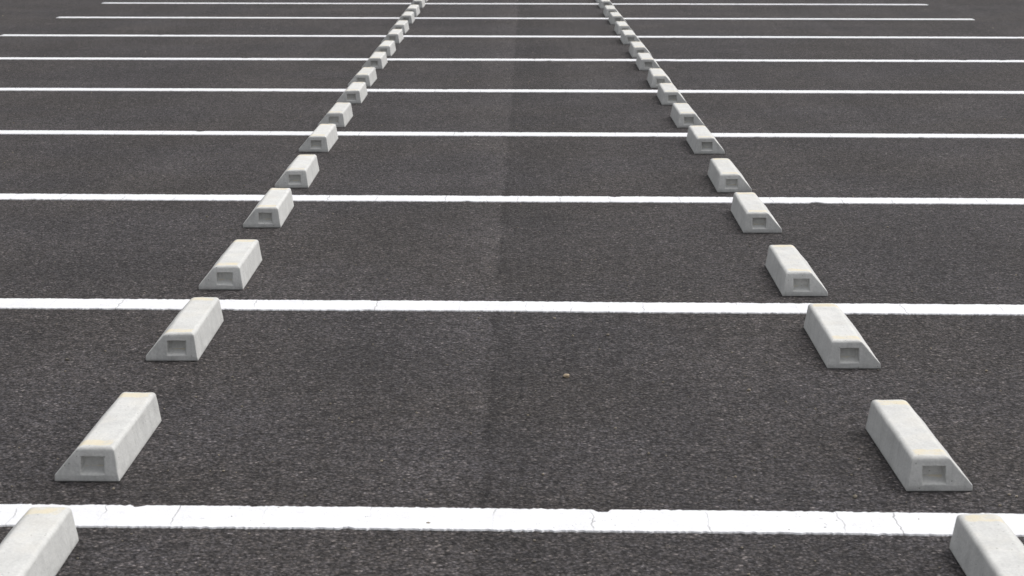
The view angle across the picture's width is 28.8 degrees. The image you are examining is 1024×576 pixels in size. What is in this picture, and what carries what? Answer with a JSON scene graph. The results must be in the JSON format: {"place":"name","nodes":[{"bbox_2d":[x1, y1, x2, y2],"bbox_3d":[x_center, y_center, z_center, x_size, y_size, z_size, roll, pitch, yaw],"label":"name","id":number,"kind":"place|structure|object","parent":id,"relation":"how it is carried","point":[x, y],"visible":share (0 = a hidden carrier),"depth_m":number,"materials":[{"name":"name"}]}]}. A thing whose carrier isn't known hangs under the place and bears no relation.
{"place":"outdoors","nodes":[
{"label":"outdoors","id":0,"kind":"place"},
{"bbox_2d":[0,0,1023,575],"bbox_3d":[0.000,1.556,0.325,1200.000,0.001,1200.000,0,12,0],"label":"asphalt ground","id":1,"kind":"structure","parent":0,"point":[494,382],"depth_m":8.02,"materials":[{"name":"black asphalt"}]},
{"bbox_2d":[0,507,78,575],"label":"concrete wheel stop","id":2,"kind":"object","parent":1,"relation":"on","point":[39,541],"visible":1,"depth_m":4.59,"materials":[{"name":"white concrete"}]},
{"bbox_2d":[55,392,161,481],"bbox_3d":[-1.127,0.409,5.587,0.174,0.094,0.601,0,12,1],"label":"concrete wheel stop","id":3,"kind":"object","parent":1,"relation":"on","point":[113,442],"visible":1,"depth_m":5.42,"materials":[{"name":"white concrete"}]},
{"bbox_2d":[146,297,223,360],"bbox_3d":[-1.129,0.135,6.896,0.174,0.094,0.601,0,12,0],"label":"concrete wheel stop","id":4,"kind":"object","parent":1,"relation":"on","point":[189,333],"visible":1,"depth_m":6.70,"materials":[{"name":"white concrete"}]},
{"bbox_2d":[199,239,261,289],"bbox_3d":[-1.131,-0.100,8.024,0.173,0.094,0.601,0,12,0],"label":"concrete wheel stop","id":5,"kind":"object","parent":1,"relation":"on","point":[236,265],"visible":1,"depth_m":7.80,"materials":[{"name":"white concrete"}]},
{"bbox_2d":[243,188,293,227],"bbox_3d":[-1.144,-0.382,9.375,0.174,0.094,0.601,0,12,0],"label":"concrete wheel stop","id":6,"kind":"object","parent":1,"relation":"on","point":[273,208],"visible":1,"depth_m":9.13,"materials":[{"name":"white concrete"}]},
{"bbox_2d":[275,154,318,187],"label":"concrete wheel stop","id":7,"kind":"object","parent":1,"relation":"on","point":[302,171],"visible":1,"depth_m":10.26,"materials":[{"name":"grey concrete"}]},
{"bbox_2d":[299,124,337,151],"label":"concrete wheel stop","id":8,"kind":"object","parent":1,"relation":"on","point":[322,137],"visible":1,"depth_m":11.57,"materials":[{"name":"grey concrete"}]},
{"bbox_2d":[318,102,352,126],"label":"concrete wheel stop","id":9,"kind":"object","parent":1,"relation":"on","point":[338,114],"visible":0.9,"depth_m":12.69,"materials":[{"name":"grey concrete"}]},
{"bbox_2d":[337,82,366,103],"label":"concrete wheel stop","id":10,"kind":"object","parent":1,"relation":"on","point":[355,93],"visible":0.97,"depth_m":13.98,"materials":[{"name":"grey concrete"}]},
{"bbox_2d":[348,67,376,86],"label":"concrete wheel stop","id":11,"kind":"object","parent":1,"relation":"on","point":[367,76],"visible":0.89,"depth_m":15.11,"materials":[{"name":"grey concrete"}]},
{"bbox_2d":[362,52,386,68],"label":"concrete wheel stop","id":12,"kind":"object","parent":1,"relation":"on","point":[377,60],"visible":0.96,"depth_m":16.43,"materials":[{"name":"grey concrete"}]},
{"bbox_2d":[373,41,395,56],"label":"concrete wheel stop","id":13,"kind":"object","parent":1,"relation":"on","point":[388,48],"visible":0.84,"depth_m":17.57,"materials":[{"name":"grey concrete"}]},
{"bbox_2d":[381,29,403,43],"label":"concrete wheel stop","id":14,"kind":"object","parent":1,"relation":"on","point":[396,36],"visible":0.89,"depth_m":18.89,"materials":[{"name":"grey concrete"}]},
{"bbox_2d":[388,20,408,33],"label":"concrete wheel stop","id":15,"kind":"object","parent":1,"relation":"on","point":[403,25],"visible":0.82,"depth_m":20.04,"materials":[{"name":"grey concrete"}]},
{"bbox_2d":[396,11,414,23],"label":"concrete wheel stop","id":16,"kind":"object","parent":1,"relation":"on","point":[408,16],"visible":0.91,"depth_m":21.34,"materials":[{"name":"grey concrete"}]},
{"bbox_2d":[404,5,419,15],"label":"concrete wheel stop","id":17,"kind":"object","parent":1,"relation":"on","point":[415,9],"visible":0.73,"depth_m":22.47,"materials":[{"name":"grey concrete"}]},
{"bbox_2d":[409,0,424,7],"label":"concrete wheel stop","id":18,"kind":"object","parent":1,"relation":"on","point":[421,3],"visible":0.79,"depth_m":23.78,"materials":[{"name":"grey concrete"}]},
{"bbox_2d":[0,504,1023,536],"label":"painted parking line","id":19,"kind":"object","parent":1,"relation":"on","point":[548,520],"visible":0.95,"depth_m":4.98,"materials":[{"name":"white paint"}]},
{"bbox_2d":[0,298,1023,315],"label":"painted parking line","id":20,"kind":"object","parent":1,"relation":"on","point":[529,306],"visible":0.95,"depth_m":7.43,"materials":[{"name":"white paint"}]},
{"bbox_2d":[0,193,1023,204],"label":"painted parking line","id":21,"kind":"object","parent":1,"relation":"on","point":[563,199],"visible":0.94,"depth_m":9.86,"materials":[{"name":"white paint"}]},
{"bbox_2d":[0,130,1023,137],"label":"painted parking line","id":22,"kind":"object","parent":1,"relation":"on","point":[540,134],"visible":0.95,"depth_m":12.30,"materials":[{"name":"white paint"}]},
{"bbox_2d":[0,88,1023,93],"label":"painted parking line","id":23,"kind":"object","parent":1,"relation":"on","point":[515,90],"visible":0.94,"depth_m":14.78,"materials":[{"name":"white paint"}]},
{"bbox_2d":[0,57,1023,61],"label":"painted parking line","id":24,"kind":"object","parent":1,"relation":"on","point":[415,59],"visible":0.97,"depth_m":17.23,"materials":[{"name":"white paint"}]},
{"bbox_2d":[0,34,1023,38],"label":"painted parking line","id":25,"kind":"object","parent":1,"relation":"on","point":[513,36],"visible":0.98,"depth_m":19.65,"materials":[{"name":"white paint"}]},
{"bbox_2d":[101,2,926,4],"bbox_3d":[0.005,-3.506,24.566,10.180,0.006,0.193,0,12,2],"label":"painted parking line","id":26,"kind":"object","parent":1,"relation":"on","point":[504,3],"visible":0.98,"depth_m":24.59,"materials":[{"name":"white paint"}]},
{"bbox_2d":[57,17,973,19],"bbox_3d":[0.005,-2.994,22.118,10.179,0.006,0.187,0,12,2],"label":"painted parking line","id":27,"kind":"object","parent":1,"relation":"on","point":[536,18],"visible":0.99,"depth_m":22.07,"materials":[{"name":"white paint"}]},
{"bbox_2d":[599,0,613,8],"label":"concrete wheel stop","id":28,"kind":"object","parent":1,"relation":"on","point":[602,3],"visible":0.73,"depth_m":23.68,"materials":[{"name":"grey concrete"}]},
{"bbox_2d":[603,5,617,16],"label":"concrete wheel stop","id":29,"kind":"object","parent":1,"relation":"on","point":[608,9],"visible":0.73,"depth_m":22.35,"materials":[{"name":"grey concrete"}]},
{"bbox_2d":[609,12,626,24],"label":"concrete wheel stop","id":30,"kind":"object","parent":1,"relation":"on","point":[614,17],"visible":0.87,"depth_m":21.24,"materials":[{"name":"grey concrete"}]},
{"bbox_2d":[614,21,632,34],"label":"concrete wheel stop","id":31,"kind":"object","parent":1,"relation":"on","point":[620,26],"visible":0.72,"depth_m":19.89,"materials":[{"name":"grey concrete"}]},
{"bbox_2d":[620,30,640,44],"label":"concrete wheel stop","id":32,"kind":"object","parent":1,"relation":"on","point":[627,37],"visible":0.91,"depth_m":18.79,"materials":[{"name":"grey concrete"}]},
{"bbox_2d":[629,42,651,57],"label":"concrete wheel stop","id":33,"kind":"object","parent":1,"relation":"on","point":[635,48],"visible":0.84,"depth_m":17.45,"materials":[{"name":"grey concrete"}]},
{"bbox_2d":[636,53,659,70],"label":"concrete wheel stop","id":34,"kind":"object","parent":1,"relation":"on","point":[645,61],"visible":0.94,"depth_m":16.32,"materials":[{"name":"grey concrete"}]},
{"bbox_2d":[647,68,672,87],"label":"concrete wheel stop","id":35,"kind":"object","parent":1,"relation":"on","point":[656,77],"visible":0.89,"depth_m":15.00,"materials":[{"name":"grey concrete"}]},
{"bbox_2d":[657,83,686,104],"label":"concrete wheel stop","id":36,"kind":"object","parent":1,"relation":"on","point":[668,93],"visible":0.89,"depth_m":13.91,"materials":[{"name":"grey concrete"}]},
{"bbox_2d":[670,103,704,127],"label":"concrete wheel stop","id":37,"kind":"object","parent":1,"relation":"on","point":[683,115],"visible":0.96,"depth_m":12.66,"materials":[{"name":"grey concrete"}]},
{"bbox_2d":[686,125,724,153],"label":"concrete wheel stop","id":38,"kind":"object","parent":1,"relation":"on","point":[701,139],"visible":1,"depth_m":11.49,"materials":[{"name":"grey concrete"}]},
{"bbox_2d":[708,158,751,191],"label":"concrete wheel stop","id":39,"kind":"object","parent":1,"relation":"on","point":[724,174],"visible":0.97,"depth_m":10.12,"materials":[{"name":"grey concrete"}]},
{"bbox_2d":[731,192,781,232],"bbox_3d":[1.131,-0.354,9.243,0.174,0.094,0.601,0,12,1],"label":"concrete wheel stop","id":40,"kind":"object","parent":1,"relation":"on","point":[751,213],"visible":1,"depth_m":9.00,"materials":[{"name":"white concrete"}]},
{"bbox_2d":[765,245,827,295],"bbox_3d":[1.126,-0.075,7.904,0.174,0.094,0.601,0,12,1],"label":"concrete wheel stop","id":41,"kind":"object","parent":1,"relation":"on","point":[790,270],"visible":1,"depth_m":7.69,"materials":[{"name":"white concrete"}]},
{"bbox_2d":[804,303,880,368],"bbox_3d":[1.122,0.157,6.793,0.174,0.094,0.600,0,12,1],"label":"concrete wheel stop","id":42,"kind":"object","parent":1,"relation":"on","point":[836,338],"visible":1,"depth_m":6.60,"materials":[{"name":"white concrete"}]},
{"bbox_2d":[866,400,972,490],"bbox_3d":[1.119,0.426,5.502,0.174,0.094,0.601,0,12,0],"label":"concrete wheel stop","id":43,"kind":"object","parent":1,"relation":"on","point":[916,455],"visible":1,"depth_m":5.34,"materials":[{"name":"white concrete"}]},
{"bbox_2d":[949,514,1023,575],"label":"concrete wheel stop","id":44,"kind":"object","parent":1,"relation":"on","point":[986,545],"visible":1,"depth_m":4.57,"materials":[{"name":"white concrete"}]}
]}

